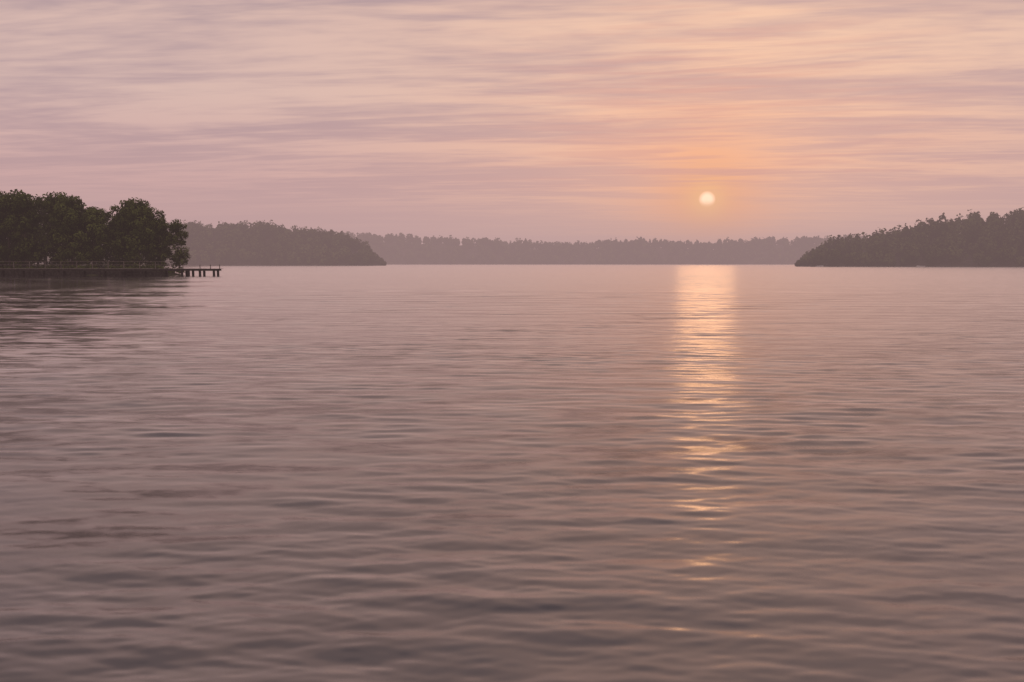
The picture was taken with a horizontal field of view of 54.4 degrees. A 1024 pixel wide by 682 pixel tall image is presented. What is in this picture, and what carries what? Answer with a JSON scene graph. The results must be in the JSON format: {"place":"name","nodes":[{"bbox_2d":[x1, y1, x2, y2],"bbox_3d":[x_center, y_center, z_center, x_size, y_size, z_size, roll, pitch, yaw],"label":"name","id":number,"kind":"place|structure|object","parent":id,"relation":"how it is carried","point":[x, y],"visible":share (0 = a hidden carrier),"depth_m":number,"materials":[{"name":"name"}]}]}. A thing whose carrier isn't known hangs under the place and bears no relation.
{"place":"outdoors","nodes":[
{"label":"outdoors","id":0,"kind":"place"},
{"bbox_2d":[1,264,180,275],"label":"shore bank","id":1,"kind":"structure","parent":0,"point":[48,265],"depth_m":158.16,"materials":[{"name":"brown soil"}]},
{"bbox_2d":[0,190,16,265],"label":"tree","id":2,"kind":"object","parent":1,"relation":"on","point":[2,209],"depth_m":174.28,"materials":[{"name":"green plant"}]},
{"bbox_2d":[0,192,34,266],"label":"tree","id":3,"kind":"object","parent":1,"relation":"on","point":[5,210],"visible":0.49,"depth_m":164.07,"materials":[{"name":"green plant"}]},
{"bbox_2d":[0,189,47,266],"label":"tree","id":4,"kind":"object","parent":1,"relation":"on","point":[40,229],"visible":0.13,"depth_m":173.06,"materials":[{"name":"green plant"}]},
{"bbox_2d":[3,192,47,266],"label":"tree","id":5,"kind":"object","parent":1,"relation":"on","point":[25,247],"visible":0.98,"depth_m":161.07,"materials":[{"name":"green plant"}]},
{"bbox_2d":[28,194,68,265],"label":"tree","id":6,"kind":"object","parent":1,"relation":"on","point":[40,212],"visible":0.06,"depth_m":185.53,"materials":[{"name":"green plant"}]},
{"bbox_2d":[40,191,77,267],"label":"tree","id":7,"kind":"object","parent":1,"relation":"on","point":[50,202],"visible":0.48,"depth_m":163.85,"materials":[{"name":"green plant"}]},
{"bbox_2d":[40,197,84,264],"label":"tree","id":8,"kind":"object","parent":1,"relation":"on","point":[44,213],"visible":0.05,"depth_m":175.22,"materials":[{"name":"green plant"}]},
{"bbox_2d":[48,195,102,266],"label":"tree","id":9,"kind":"object","parent":1,"relation":"on","point":[66,230],"visible":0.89,"depth_m":161.08,"materials":[{"name":"green plant"}]},
{"bbox_2d":[0,268,152,268],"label":"gravel path","id":10,"kind":"structure","parent":1,"relation":"on","point":[69,268],"depth_m":158.01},
{"bbox_2d":[0,272,167,275],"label":"timber retaining wall","id":11,"kind":"structure","parent":1,"relation":"on","point":[81,273],"depth_m":156.13,"materials":[{"name":"brown wood"}]},
{"bbox_2d":[68,209,110,264],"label":"tree","id":12,"kind":"object","parent":1,"relation":"on","point":[90,232],"visible":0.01,"depth_m":174.25,"materials":[{"name":"green plant"}]},
{"bbox_2d":[73,206,115,266],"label":"tree","id":13,"kind":"object","parent":1,"relation":"on","point":[96,253],"visible":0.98,"depth_m":161.42,"materials":[{"name":"green plant"}]},
{"bbox_2d":[88,207,110,265],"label":"tree","id":14,"kind":"object","parent":1,"relation":"on","point":[108,219],"visible":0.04,"depth_m":187.32,"materials":[{"name":"green plant"}]},
{"bbox_2d":[100,215,125,265],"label":"tree","id":15,"kind":"object","parent":1,"relation":"on","point":[109,253],"visible":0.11,"depth_m":175.10,"materials":[{"name":"green plant"}]},
{"bbox_2d":[105,209,137,267],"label":"tree","id":16,"kind":"object","parent":1,"relation":"on","point":[112,233],"visible":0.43,"depth_m":163.58,"materials":[{"name":"green plant"}]},
{"bbox_2d":[103,200,154,263],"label":"tree","id":17,"kind":"object","parent":1,"relation":"on","point":[124,202],"visible":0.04,"depth_m":171.01,"materials":[{"name":"green plant"}]},
{"bbox_2d":[107,197,165,267],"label":"tree","id":18,"kind":"object","parent":1,"relation":"on","point":[140,210],"visible":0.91,"depth_m":162.13,"materials":[{"name":"green plant"}]},
{"bbox_2d":[135,208,153,265],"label":"tree","id":19,"kind":"object","parent":1,"relation":"on","point":[142,257],"visible":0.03,"depth_m":186.34,"materials":[{"name":"green plant"}]},
{"bbox_2d":[143,236,174,268],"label":"tree","id":20,"kind":"object","parent":1,"relation":"on","point":[146,254],"visible":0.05,"depth_m":174.40,"materials":[{"name":"green plant"}]},
{"bbox_2d":[147,215,173,266],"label":"tree","id":21,"kind":"object","parent":1,"relation":"on","point":[162,227],"visible":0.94,"depth_m":163.92,"materials":[{"name":"green plant"}]},
{"bbox_2d":[164,219,190,273],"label":"tree","id":22,"kind":"object","parent":1,"relation":"on","point":[179,256],"visible":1,"depth_m":164.54,"materials":[{"name":"green plant"}]},
{"bbox_2d":[42,234,385,265],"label":"headland hill","id":23,"kind":"structure","parent":0,"point":[243,263],"depth_m":755.16,"materials":[{"name":"green plant"}]},
{"bbox_2d":[10,220,386,265],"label":"headland treeline","id":24,"kind":"object","parent":23,"relation":"on","point":[285,243],"visible":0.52,"depth_m":769.27,"materials":[{"name":"green plant"}]},
{"bbox_2d":[0,264,1023,681],"bbox_3d":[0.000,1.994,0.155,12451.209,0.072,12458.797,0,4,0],"label":"lake water","id":25,"kind":"structure","parent":0,"point":[590,472],"depth_m":9.43,"materials":[{"name":"grey liquid"}]},
{"bbox_2d":[0,261,220,275],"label":"wooden dock","id":26,"kind":"object","parent":25,"relation":"on","point":[140,270],"visible":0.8,"depth_m":149.47,"materials":[{"name":"brown wood"}]},
{"bbox_2d":[0,0,1023,248],"label":"sky","id":27,"kind":"structure","parent":0,"point":[587,121],"materials":[{"name":"pink"}]},
{"bbox_2d":[361,242,819,263],"bbox_3d":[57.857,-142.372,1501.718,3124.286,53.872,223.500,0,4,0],"label":"shore hill","id":28,"kind":"structure","parent":0,"point":[663,253],"depth_m":1419.40,"materials":[{"name":"green plant"}]},
{"bbox_2d":[320,229,927,263],"bbox_3d":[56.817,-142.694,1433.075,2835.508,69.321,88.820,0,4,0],"label":"shore treeline","id":29,"kind":"object","parent":28,"relation":"on","point":[680,247],"visible":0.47,"depth_m":1422.54,"materials":[{"name":"green plant"}]},
{"bbox_2d":[796,230,1023,266],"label":"wooded point hill","id":30,"kind":"structure","parent":0,"point":[968,262],"depth_m":536.13,"materials":[{"name":"green plant"}]},
{"bbox_2d":[794,207,1023,266],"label":"wooded point treeline","id":31,"kind":"object","parent":30,"relation":"on","point":[953,237],"visible":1,"depth_m":546.78,"materials":[{"name":"green plant"}]}
]}

